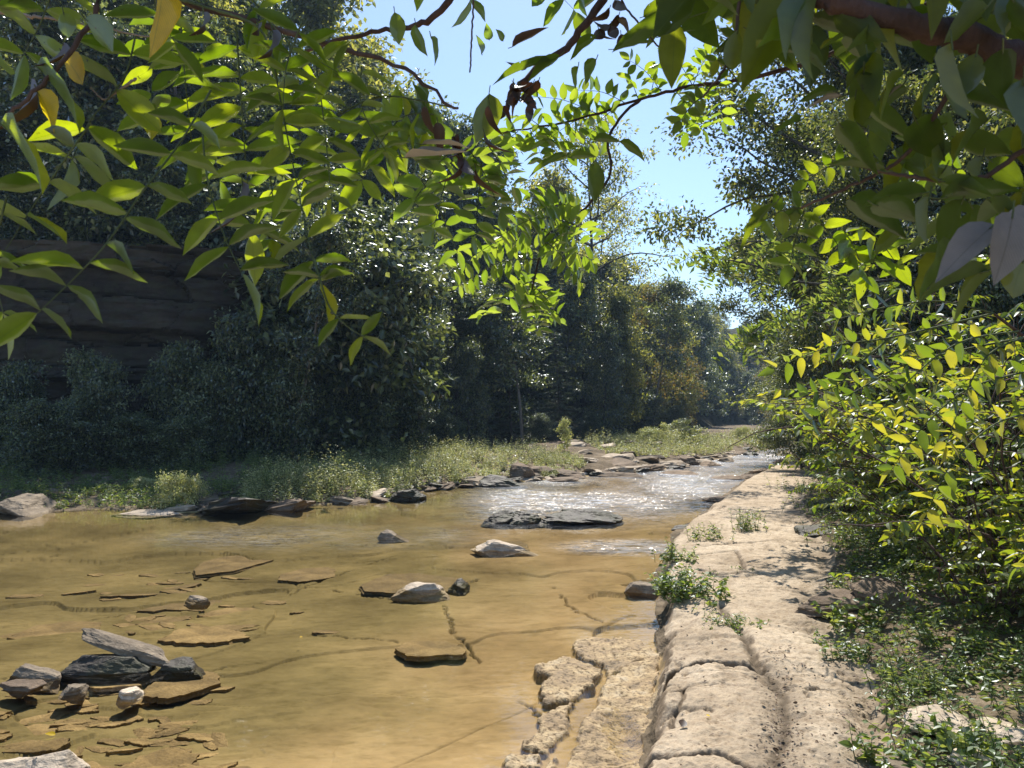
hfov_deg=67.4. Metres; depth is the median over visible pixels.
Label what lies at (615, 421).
broadleaf tree
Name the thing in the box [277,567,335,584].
drowned flagstone
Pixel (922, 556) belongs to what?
leafy shrub
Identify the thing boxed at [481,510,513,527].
island rock
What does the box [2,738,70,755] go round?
drowned stone
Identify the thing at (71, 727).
drowned stone
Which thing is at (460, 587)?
river stone
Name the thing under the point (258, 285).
hemlock tree
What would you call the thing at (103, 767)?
drowned stone
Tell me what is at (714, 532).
weed clump
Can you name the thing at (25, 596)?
drowned stone
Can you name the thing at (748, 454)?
river stone
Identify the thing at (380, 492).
shore stone
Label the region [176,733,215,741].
drowned stone
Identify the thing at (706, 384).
broadleaf tree
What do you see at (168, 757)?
drowned flagstone
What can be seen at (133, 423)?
bush
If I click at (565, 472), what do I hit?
shore stone
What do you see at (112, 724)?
drowned stone
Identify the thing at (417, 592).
river stone
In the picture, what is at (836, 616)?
weed clump
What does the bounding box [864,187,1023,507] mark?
broadleaf tree
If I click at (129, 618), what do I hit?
drowned stone
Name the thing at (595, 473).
shore stone
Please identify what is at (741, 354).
broadleaf tree
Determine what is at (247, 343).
broadleaf tree
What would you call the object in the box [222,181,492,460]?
broadleaf tree
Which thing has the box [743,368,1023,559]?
leafy shrub
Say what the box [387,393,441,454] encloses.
bush
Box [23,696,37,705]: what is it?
drowned stone
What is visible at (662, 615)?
river bank
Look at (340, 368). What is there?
broadleaf tree
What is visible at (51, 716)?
drowned stone
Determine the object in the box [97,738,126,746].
drowned stone
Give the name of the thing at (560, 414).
hemlock tree
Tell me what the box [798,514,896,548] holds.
weed clump
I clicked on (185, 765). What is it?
drowned stone
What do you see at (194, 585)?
drowned stone
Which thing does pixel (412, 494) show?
river boulder
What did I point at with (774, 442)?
broadleaf tree
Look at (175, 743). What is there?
drowned stone
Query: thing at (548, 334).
broadleaf tree
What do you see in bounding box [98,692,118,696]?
drowned stone
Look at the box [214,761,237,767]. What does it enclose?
drowned stone
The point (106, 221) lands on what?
broadleaf tree
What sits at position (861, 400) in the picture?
leafy shrub
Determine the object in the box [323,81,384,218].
hemlock tree
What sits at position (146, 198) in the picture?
broadleaf tree
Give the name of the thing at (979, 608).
leafy shrub
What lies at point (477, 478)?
shore stone
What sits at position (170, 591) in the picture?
drowned stone
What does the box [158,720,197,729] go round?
drowned stone
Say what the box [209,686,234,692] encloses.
drowned stone
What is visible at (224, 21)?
broadleaf tree
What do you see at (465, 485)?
shore stone
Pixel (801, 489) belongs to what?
weed clump
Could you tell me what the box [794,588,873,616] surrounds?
bank rock
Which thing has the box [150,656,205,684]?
river stone
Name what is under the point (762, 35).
broadleaf tree
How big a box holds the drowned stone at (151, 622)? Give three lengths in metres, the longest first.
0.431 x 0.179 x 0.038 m
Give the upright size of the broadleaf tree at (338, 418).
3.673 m
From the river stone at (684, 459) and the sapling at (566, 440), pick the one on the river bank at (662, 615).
the sapling at (566, 440)
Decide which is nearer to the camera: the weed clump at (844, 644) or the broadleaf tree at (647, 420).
the weed clump at (844, 644)
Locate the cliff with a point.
(143, 322)
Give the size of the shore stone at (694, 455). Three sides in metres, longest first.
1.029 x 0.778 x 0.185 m
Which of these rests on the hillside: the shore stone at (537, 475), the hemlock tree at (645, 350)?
the hemlock tree at (645, 350)
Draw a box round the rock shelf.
[503,637,660,767]
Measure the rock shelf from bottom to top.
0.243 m
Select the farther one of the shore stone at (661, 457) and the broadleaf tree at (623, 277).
the broadleaf tree at (623, 277)
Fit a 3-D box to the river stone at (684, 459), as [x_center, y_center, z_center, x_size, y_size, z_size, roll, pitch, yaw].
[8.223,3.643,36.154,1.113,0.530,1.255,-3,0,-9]
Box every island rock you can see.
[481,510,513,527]
[507,511,541,528]
[534,518,574,528]
[542,508,623,526]
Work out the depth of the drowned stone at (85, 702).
6.40 m
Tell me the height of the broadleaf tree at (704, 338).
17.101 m
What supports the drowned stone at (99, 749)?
on the riverbed
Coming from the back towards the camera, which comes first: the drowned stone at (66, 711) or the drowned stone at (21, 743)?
the drowned stone at (66, 711)
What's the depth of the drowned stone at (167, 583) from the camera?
11.51 m
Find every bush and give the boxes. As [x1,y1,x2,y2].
[0,395,106,478]
[87,411,175,468]
[139,412,226,472]
[148,469,210,509]
[635,426,663,442]
[731,426,750,439]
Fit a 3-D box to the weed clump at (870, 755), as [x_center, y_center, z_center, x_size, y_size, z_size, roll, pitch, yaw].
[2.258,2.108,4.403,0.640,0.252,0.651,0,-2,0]
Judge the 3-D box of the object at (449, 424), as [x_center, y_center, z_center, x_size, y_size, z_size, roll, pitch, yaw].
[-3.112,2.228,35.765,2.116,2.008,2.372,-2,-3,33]
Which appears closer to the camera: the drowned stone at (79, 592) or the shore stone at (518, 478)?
the drowned stone at (79, 592)
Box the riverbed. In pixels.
[0,447,792,767]
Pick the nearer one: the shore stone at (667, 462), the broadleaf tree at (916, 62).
the broadleaf tree at (916, 62)
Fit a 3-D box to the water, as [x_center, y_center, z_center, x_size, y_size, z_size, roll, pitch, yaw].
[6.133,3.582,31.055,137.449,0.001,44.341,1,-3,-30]
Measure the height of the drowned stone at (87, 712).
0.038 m
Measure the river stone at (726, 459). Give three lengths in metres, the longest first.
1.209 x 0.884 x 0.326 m
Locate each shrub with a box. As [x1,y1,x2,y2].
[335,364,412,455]
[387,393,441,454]
[727,254,1023,586]
[730,310,1023,525]
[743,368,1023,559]
[756,287,1023,529]
[762,262,1023,488]
[768,297,1023,557]
[769,452,884,517]
[774,383,1019,518]
[780,402,1018,538]
[790,354,1023,613]
[802,261,1023,453]
[803,427,1023,596]
[804,347,1014,467]
[804,480,966,542]
[809,480,1023,626]
[813,382,925,481]
[824,389,923,482]
[858,497,1021,569]
[870,304,1023,450]
[881,376,1023,537]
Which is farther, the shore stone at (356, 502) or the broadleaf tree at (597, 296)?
the broadleaf tree at (597, 296)
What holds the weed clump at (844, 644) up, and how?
on the rock path
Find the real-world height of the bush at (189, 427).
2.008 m
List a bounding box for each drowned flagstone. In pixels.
[7,621,101,639]
[119,747,199,767]
[142,671,220,703]
[157,627,250,646]
[193,555,272,577]
[203,608,260,616]
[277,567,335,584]
[359,573,467,595]
[394,641,466,661]
[506,541,529,550]
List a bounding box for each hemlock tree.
[96,0,240,246]
[206,98,266,188]
[234,249,307,445]
[315,277,430,452]
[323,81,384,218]
[330,133,407,322]
[355,231,447,454]
[423,263,507,430]
[451,225,536,389]
[490,358,537,443]
[505,307,558,414]
[520,265,568,393]
[530,236,560,373]
[536,258,581,388]
[538,331,587,440]
[562,326,590,404]
[570,301,600,405]
[637,318,663,410]
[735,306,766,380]
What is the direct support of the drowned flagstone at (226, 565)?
on the riverbed
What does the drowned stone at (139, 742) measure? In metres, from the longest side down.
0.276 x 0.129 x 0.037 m
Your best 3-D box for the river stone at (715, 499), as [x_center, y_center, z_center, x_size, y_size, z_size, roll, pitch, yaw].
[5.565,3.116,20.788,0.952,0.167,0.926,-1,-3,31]
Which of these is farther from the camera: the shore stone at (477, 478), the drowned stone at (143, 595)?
the shore stone at (477, 478)
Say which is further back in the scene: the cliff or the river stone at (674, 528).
the cliff
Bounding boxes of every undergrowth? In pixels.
[0,229,334,508]
[806,499,1023,767]
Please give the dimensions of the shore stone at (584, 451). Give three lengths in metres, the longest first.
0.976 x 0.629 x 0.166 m
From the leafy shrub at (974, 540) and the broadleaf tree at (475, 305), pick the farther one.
the broadleaf tree at (475, 305)
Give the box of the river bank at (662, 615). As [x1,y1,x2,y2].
[0,419,1023,767]
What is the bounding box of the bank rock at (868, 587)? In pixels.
[848,576,928,611]
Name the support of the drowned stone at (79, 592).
on the riverbed
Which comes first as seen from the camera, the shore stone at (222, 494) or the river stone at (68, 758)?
the river stone at (68, 758)
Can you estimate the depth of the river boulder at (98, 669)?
6.86 m
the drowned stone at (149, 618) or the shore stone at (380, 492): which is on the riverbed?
the drowned stone at (149, 618)
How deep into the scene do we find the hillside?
57.24 m
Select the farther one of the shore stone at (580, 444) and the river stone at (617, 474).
the shore stone at (580, 444)
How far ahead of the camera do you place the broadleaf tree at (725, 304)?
41.44 m
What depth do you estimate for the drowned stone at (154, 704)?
6.47 m
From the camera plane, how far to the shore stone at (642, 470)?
31.04 m
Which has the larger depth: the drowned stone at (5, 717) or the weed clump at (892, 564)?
the weed clump at (892, 564)
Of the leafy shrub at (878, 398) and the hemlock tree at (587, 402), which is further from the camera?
the hemlock tree at (587, 402)
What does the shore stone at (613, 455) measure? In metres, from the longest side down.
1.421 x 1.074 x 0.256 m
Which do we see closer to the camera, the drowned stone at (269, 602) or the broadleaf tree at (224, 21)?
the drowned stone at (269, 602)
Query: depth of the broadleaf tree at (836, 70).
25.45 m
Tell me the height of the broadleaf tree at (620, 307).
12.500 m
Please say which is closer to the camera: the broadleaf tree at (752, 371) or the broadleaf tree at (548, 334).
the broadleaf tree at (548, 334)
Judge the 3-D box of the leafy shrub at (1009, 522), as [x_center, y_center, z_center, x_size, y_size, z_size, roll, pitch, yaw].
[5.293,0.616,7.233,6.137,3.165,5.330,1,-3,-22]
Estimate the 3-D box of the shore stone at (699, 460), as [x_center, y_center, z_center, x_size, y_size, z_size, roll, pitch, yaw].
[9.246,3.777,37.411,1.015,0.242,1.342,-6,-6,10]
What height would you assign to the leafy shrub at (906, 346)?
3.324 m
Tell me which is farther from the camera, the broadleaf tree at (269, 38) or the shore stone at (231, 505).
the broadleaf tree at (269, 38)
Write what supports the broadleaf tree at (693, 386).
on the river bank at (662, 615)
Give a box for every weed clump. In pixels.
[644,558,735,606]
[650,536,698,563]
[684,522,735,540]
[691,602,772,635]
[729,507,768,531]
[750,510,767,520]
[763,473,822,494]
[782,488,847,512]
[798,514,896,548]
[810,592,885,633]
[811,623,881,663]
[838,716,952,767]
[843,530,921,572]
[852,633,961,710]
[906,593,1023,659]
[913,712,1004,759]
[934,637,1023,693]
[956,732,1023,767]
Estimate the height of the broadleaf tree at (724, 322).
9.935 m
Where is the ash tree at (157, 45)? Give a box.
[0,0,458,365]
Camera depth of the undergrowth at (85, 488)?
20.72 m
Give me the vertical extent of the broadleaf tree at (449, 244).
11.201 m
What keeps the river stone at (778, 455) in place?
on the riverbed
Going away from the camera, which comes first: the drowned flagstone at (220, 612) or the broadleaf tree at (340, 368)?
the drowned flagstone at (220, 612)
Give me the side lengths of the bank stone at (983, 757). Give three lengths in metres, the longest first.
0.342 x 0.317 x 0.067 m
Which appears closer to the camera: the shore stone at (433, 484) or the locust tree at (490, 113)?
the locust tree at (490, 113)
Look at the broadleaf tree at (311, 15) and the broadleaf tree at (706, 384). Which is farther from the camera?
the broadleaf tree at (706, 384)
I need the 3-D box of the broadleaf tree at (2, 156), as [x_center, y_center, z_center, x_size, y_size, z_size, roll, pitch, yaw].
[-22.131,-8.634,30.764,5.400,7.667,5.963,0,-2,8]
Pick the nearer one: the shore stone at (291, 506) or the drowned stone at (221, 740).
the drowned stone at (221, 740)
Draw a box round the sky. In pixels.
[277,0,957,328]
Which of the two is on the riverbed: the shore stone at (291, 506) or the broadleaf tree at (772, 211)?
the shore stone at (291, 506)
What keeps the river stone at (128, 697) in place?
on the riverbed
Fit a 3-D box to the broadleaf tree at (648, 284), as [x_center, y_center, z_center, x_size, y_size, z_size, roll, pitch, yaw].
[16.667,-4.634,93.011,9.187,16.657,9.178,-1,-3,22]
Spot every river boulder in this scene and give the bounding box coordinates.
[0,493,56,517]
[60,654,157,684]
[195,499,222,515]
[388,489,426,502]
[470,539,537,556]
[479,474,527,488]
[508,462,535,478]
[624,581,657,598]
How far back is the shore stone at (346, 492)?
20.89 m
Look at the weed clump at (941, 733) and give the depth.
4.49 m
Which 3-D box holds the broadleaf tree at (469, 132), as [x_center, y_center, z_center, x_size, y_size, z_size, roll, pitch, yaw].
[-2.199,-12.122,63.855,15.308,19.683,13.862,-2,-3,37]
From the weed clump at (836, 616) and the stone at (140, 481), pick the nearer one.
the weed clump at (836, 616)
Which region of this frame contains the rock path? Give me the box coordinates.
[643,458,893,767]
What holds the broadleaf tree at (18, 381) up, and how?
on the river bank at (662, 615)
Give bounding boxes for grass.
[233,418,758,502]
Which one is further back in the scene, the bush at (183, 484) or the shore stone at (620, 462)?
the shore stone at (620, 462)
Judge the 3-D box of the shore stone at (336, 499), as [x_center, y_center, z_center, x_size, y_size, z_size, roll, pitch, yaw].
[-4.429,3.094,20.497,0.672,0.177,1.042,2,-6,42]
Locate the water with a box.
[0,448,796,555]
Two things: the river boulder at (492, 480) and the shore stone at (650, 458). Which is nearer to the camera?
the river boulder at (492, 480)
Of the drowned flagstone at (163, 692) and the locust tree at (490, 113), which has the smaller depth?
the locust tree at (490, 113)
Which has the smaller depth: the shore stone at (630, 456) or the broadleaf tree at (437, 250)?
the shore stone at (630, 456)
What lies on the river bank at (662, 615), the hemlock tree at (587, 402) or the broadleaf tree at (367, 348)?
the broadleaf tree at (367, 348)
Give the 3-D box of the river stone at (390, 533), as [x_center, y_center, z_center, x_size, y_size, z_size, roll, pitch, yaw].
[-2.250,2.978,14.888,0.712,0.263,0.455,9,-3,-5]
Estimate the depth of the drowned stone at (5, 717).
6.11 m
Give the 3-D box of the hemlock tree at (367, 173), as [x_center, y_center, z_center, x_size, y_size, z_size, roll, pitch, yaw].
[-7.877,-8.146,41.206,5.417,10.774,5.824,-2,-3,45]
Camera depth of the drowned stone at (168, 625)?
8.93 m
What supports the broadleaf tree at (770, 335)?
on the hillside
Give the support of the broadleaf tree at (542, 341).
on the hillside
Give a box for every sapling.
[553,416,573,450]
[655,422,671,443]
[669,418,707,446]
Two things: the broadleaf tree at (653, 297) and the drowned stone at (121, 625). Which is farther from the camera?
the broadleaf tree at (653, 297)
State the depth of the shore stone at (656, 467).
32.05 m
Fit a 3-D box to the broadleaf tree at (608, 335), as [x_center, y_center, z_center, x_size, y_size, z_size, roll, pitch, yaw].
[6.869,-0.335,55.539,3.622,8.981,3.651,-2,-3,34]
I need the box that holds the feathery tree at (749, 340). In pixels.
[660,237,968,371]
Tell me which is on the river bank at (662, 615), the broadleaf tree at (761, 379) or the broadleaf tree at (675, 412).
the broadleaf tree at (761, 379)
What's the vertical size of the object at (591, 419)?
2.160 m
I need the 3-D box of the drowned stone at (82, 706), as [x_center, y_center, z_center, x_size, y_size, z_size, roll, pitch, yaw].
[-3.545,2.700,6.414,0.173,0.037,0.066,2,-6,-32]
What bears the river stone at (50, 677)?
on the riverbed
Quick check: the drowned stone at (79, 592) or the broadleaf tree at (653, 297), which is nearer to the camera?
the drowned stone at (79, 592)
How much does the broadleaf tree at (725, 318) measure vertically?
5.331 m
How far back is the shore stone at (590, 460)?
32.49 m
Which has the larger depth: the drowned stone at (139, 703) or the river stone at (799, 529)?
the river stone at (799, 529)
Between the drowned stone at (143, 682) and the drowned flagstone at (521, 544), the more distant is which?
the drowned flagstone at (521, 544)
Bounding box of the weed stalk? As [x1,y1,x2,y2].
[874,615,908,711]
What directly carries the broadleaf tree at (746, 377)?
on the hillside
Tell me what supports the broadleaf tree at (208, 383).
on the river bank at (662, 615)
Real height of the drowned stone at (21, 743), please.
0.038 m
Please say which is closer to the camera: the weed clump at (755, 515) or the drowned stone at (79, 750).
the drowned stone at (79, 750)
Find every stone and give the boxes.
[0,633,14,638]
[0,679,46,698]
[0,711,12,716]
[0,714,10,719]
[0,729,9,733]
[0,733,12,742]
[0,742,22,749]
[0,756,37,767]
[1,740,42,746]
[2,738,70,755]
[5,594,43,598]
[5,693,44,697]
[7,663,61,693]
[19,710,64,725]
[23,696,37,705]
[24,749,90,767]
[26,724,56,735]
[42,697,89,703]
[47,709,72,714]
[49,720,91,727]
[55,724,87,732]
[58,683,88,704]
[59,718,104,724]
[61,590,96,595]
[63,682,142,691]
[64,699,98,713]
[69,707,98,713]
[74,746,83,754]
[76,703,97,708]
[81,628,169,666]
[84,721,131,727]
[85,746,112,753]
[86,761,100,765]
[87,573,103,576]
[90,716,118,721]
[91,766,116,767]
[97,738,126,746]
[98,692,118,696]
[99,593,159,598]
[99,597,121,600]
[105,747,142,755]
[111,509,181,518]
[113,623,134,627]
[116,686,143,709]
[123,714,143,722]
[124,614,136,622]
[124,738,155,746]
[125,631,135,635]
[128,476,161,490]
[131,699,150,706]
[133,616,156,620]
[133,727,156,738]
[135,621,168,624]
[135,680,149,686]
[136,600,221,613]
[139,574,158,576]
[139,624,163,630]
[143,616,191,621]
[147,739,189,746]
[148,717,157,722]
[149,727,187,738]
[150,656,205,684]
[150,703,163,705]
[154,728,163,732]
[156,582,183,584]
[156,716,170,723]
[156,738,175,742]
[158,622,175,628]
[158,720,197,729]
[160,590,186,593]
[164,503,197,510]
[169,583,201,589]
[174,763,211,767]
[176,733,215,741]
[178,588,195,591]
[184,595,210,609]
[184,699,212,704]
[186,623,208,627]
[187,610,204,612]
[196,752,218,759]
[201,497,277,513]
[203,741,217,750]
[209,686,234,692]
[211,624,259,629]
[211,732,227,746]
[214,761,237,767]
[217,490,241,496]
[218,605,234,607]
[221,576,237,579]
[232,766,268,767]
[235,628,258,631]
[261,600,285,604]
[264,500,315,514]
[312,630,338,634]
[327,496,353,503]
[337,486,359,497]
[351,499,367,505]
[370,488,386,497]
[371,496,387,502]
[377,529,408,543]
[390,582,449,603]
[409,484,427,488]
[419,486,436,490]
[422,482,454,488]
[437,481,455,489]
[441,484,453,489]
[448,578,469,595]
[457,476,483,482]
[458,484,474,487]
[510,477,523,480]
[522,478,532,481]
[531,466,553,474]
[535,473,544,477]
[546,477,579,481]
[556,469,585,476]
[559,474,585,478]
[568,442,585,446]
[578,449,592,453]
[582,468,595,472]
[583,458,596,461]
[588,472,604,474]
[591,471,642,477]
[599,443,615,448]
[602,453,627,457]
[607,467,635,472]
[611,457,637,466]
[623,468,635,472]
[624,453,635,459]
[635,466,650,471]
[636,456,659,461]
[636,468,649,473]
[638,455,665,459]
[646,464,665,471]
[658,461,680,465]
[658,470,698,477]
[668,460,689,466]
[668,465,684,469]
[671,524,687,530]
[676,456,699,465]
[684,453,699,457]
[696,459,712,463]
[700,461,724,466]
[702,496,725,502]
[706,475,745,482]
[716,457,733,462]
[740,474,754,478]
[743,450,758,457]
[748,468,766,472]
[772,458,785,463]
[775,451,790,456]
[794,525,831,536]
[881,755,925,767]
[902,704,970,734]
[946,748,1004,767]
[969,717,1023,742]
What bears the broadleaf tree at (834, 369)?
on the river bank at (662, 615)
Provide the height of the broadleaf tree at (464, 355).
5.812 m
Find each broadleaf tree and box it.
[0,0,112,199]
[0,0,163,227]
[0,0,214,243]
[0,37,41,195]
[0,96,23,227]
[0,152,109,242]
[0,157,78,239]
[0,160,6,239]
[0,355,51,467]
[45,386,122,471]
[55,345,137,464]
[68,0,167,147]
[69,174,155,244]
[84,63,208,206]
[110,13,278,190]
[111,152,206,245]
[113,0,235,34]
[127,336,211,462]
[139,180,245,251]
[148,0,249,158]
[155,0,279,181]
[157,356,246,464]
[176,159,414,448]
[195,301,316,462]
[200,59,365,198]
[213,30,291,189]
[216,0,340,189]
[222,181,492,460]
[234,349,326,463]
[262,0,405,205]
[289,371,354,459]
[295,278,374,454]
[315,27,460,266]
[328,75,420,205]
[330,78,455,294]
[378,213,462,389]
[391,254,459,439]
[394,337,450,439]
[410,95,497,304]
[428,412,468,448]
[429,278,540,417]
[430,120,582,332]
[433,193,487,333]
[439,334,495,445]
[453,215,529,340]
[455,210,519,343]
[467,289,563,422]
[497,311,561,391]
[507,162,599,360]
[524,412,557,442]
[529,109,689,406]
[531,232,582,374]
[534,267,605,403]
[563,189,665,376]
[568,307,657,416]
[570,270,608,377]
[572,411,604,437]
[576,249,623,341]
[578,319,631,436]
[582,343,626,433]
[589,287,657,432]
[602,250,655,389]
[607,279,695,421]
[612,0,1023,324]
[621,386,672,433]
[634,0,957,475]
[634,280,677,392]
[648,300,699,419]
[648,364,702,419]
[659,405,688,430]
[663,346,709,426]
[669,294,732,416]
[680,364,703,405]
[692,345,715,412]
[698,368,714,400]
[701,364,735,416]
[703,194,855,411]
[705,362,725,408]
[706,313,738,397]
[711,312,732,351]
[712,385,730,421]
[713,347,752,412]
[713,350,739,410]
[722,314,731,332]
[732,323,753,355]
[732,370,756,419]
[737,368,761,413]
[741,329,825,469]
[743,67,1023,492]
[745,375,773,424]
[748,101,869,385]
[754,357,803,423]
[758,308,785,360]
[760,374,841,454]
[776,307,854,453]
[788,184,878,472]
[797,294,884,448]
[799,180,999,457]
[807,172,881,215]
[810,54,1011,391]
[843,3,967,397]
[862,108,1023,428]
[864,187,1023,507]
[870,8,1023,396]
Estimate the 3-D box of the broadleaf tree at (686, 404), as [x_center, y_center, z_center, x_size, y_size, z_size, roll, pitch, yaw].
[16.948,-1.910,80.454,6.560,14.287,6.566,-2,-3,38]
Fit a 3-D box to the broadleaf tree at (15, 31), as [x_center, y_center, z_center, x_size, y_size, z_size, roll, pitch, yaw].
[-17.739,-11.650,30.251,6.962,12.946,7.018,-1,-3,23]
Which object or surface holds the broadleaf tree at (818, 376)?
on the river bank at (662, 615)
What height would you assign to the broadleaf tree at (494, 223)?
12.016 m
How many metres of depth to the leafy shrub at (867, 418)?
15.47 m
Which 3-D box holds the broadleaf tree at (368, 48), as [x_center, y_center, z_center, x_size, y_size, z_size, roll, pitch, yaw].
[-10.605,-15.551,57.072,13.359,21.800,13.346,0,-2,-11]
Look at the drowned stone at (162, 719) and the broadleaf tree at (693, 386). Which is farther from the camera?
the broadleaf tree at (693, 386)
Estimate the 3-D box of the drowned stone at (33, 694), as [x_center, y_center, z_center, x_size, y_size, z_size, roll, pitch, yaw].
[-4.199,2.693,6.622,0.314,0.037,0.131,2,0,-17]
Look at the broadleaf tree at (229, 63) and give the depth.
32.07 m
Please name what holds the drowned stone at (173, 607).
on the riverbed
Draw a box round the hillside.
[0,227,787,445]
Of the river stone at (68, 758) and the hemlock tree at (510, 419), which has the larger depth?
the hemlock tree at (510, 419)
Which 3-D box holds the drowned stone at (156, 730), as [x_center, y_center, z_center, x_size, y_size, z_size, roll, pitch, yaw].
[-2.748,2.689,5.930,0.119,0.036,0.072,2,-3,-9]
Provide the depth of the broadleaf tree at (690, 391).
97.63 m
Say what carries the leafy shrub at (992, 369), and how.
on the river bank at (662, 615)
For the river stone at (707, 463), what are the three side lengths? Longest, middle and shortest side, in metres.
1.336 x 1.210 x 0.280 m
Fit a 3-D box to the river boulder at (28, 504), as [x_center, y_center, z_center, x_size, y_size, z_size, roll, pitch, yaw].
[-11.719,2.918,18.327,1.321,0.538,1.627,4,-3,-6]
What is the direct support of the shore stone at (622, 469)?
on the riverbed
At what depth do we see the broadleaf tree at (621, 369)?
61.90 m
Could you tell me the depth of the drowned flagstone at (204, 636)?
8.31 m
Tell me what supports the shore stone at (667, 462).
on the riverbed
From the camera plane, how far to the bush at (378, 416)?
29.68 m
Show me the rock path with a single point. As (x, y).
(689, 695)
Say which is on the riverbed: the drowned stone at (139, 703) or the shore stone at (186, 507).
the drowned stone at (139, 703)
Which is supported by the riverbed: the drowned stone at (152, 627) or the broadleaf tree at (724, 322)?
the drowned stone at (152, 627)
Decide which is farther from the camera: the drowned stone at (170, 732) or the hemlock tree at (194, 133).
the hemlock tree at (194, 133)
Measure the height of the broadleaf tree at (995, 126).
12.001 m
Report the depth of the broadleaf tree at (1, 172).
30.09 m
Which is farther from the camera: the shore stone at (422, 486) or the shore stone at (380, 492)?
the shore stone at (422, 486)
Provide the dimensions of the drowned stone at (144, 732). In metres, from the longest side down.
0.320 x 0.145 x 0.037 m
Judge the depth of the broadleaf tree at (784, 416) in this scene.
39.93 m
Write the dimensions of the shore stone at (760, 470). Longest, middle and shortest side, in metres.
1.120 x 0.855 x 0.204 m
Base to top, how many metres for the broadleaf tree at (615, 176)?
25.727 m
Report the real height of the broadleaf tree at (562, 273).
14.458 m
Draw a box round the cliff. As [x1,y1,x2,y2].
[0,239,380,460]
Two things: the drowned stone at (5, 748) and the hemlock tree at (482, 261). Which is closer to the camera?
the drowned stone at (5, 748)
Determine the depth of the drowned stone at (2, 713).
6.16 m
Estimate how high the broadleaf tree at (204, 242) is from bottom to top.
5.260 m
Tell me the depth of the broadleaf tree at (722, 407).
125.54 m
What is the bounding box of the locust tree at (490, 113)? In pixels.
[305,0,926,336]
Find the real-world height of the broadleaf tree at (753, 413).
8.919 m
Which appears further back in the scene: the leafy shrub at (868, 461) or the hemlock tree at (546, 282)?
the hemlock tree at (546, 282)
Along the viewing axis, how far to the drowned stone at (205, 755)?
5.47 m
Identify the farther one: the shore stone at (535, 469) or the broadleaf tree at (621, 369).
the broadleaf tree at (621, 369)
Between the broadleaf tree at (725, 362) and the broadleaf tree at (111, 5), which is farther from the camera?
the broadleaf tree at (725, 362)
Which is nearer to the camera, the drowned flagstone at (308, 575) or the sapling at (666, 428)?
the drowned flagstone at (308, 575)
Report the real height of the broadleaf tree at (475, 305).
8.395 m
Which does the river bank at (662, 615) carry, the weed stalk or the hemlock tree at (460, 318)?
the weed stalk
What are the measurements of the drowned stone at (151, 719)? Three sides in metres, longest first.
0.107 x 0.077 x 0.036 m
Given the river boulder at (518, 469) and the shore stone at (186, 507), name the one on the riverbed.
the river boulder at (518, 469)
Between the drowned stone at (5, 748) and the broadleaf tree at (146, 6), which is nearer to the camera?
the drowned stone at (5, 748)
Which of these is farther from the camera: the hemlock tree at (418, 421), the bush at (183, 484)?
the hemlock tree at (418, 421)
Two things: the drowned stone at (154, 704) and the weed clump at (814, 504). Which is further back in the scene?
the weed clump at (814, 504)
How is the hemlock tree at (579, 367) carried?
on the hillside
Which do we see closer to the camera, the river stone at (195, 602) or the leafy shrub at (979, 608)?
the leafy shrub at (979, 608)
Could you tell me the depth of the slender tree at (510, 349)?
42.07 m
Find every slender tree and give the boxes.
[253,205,376,460]
[357,195,457,451]
[467,257,550,443]
[636,275,705,427]
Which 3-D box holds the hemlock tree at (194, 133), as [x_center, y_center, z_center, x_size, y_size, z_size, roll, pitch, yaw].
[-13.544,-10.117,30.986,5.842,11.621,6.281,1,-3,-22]
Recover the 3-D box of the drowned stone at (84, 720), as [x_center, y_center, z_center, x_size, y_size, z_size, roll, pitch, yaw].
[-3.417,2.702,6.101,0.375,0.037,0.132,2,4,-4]
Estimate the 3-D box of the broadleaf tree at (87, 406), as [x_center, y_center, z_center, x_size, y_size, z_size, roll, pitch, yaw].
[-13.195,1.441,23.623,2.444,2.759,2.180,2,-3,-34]
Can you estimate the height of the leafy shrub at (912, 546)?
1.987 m
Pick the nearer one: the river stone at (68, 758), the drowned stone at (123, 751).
the river stone at (68, 758)
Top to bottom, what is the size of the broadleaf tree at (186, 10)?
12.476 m
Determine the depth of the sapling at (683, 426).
47.97 m
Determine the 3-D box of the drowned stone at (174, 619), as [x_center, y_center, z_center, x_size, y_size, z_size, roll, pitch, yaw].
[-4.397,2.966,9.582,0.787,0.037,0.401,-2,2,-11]
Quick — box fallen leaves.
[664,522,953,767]
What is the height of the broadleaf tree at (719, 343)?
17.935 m
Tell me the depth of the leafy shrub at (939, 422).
8.42 m
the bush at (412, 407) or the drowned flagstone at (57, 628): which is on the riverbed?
the drowned flagstone at (57, 628)
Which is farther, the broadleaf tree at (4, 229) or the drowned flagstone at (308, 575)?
the broadleaf tree at (4, 229)
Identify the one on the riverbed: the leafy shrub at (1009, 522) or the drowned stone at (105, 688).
the drowned stone at (105, 688)
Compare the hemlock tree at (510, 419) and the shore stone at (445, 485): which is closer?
the shore stone at (445, 485)
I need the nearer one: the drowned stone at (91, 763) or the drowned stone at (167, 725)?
the drowned stone at (91, 763)
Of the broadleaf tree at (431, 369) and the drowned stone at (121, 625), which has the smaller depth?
the drowned stone at (121, 625)
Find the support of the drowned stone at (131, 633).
on the riverbed
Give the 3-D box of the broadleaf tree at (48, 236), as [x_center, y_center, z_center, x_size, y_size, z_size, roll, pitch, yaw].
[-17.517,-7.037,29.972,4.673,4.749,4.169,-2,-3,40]
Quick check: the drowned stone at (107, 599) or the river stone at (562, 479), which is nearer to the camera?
the drowned stone at (107, 599)

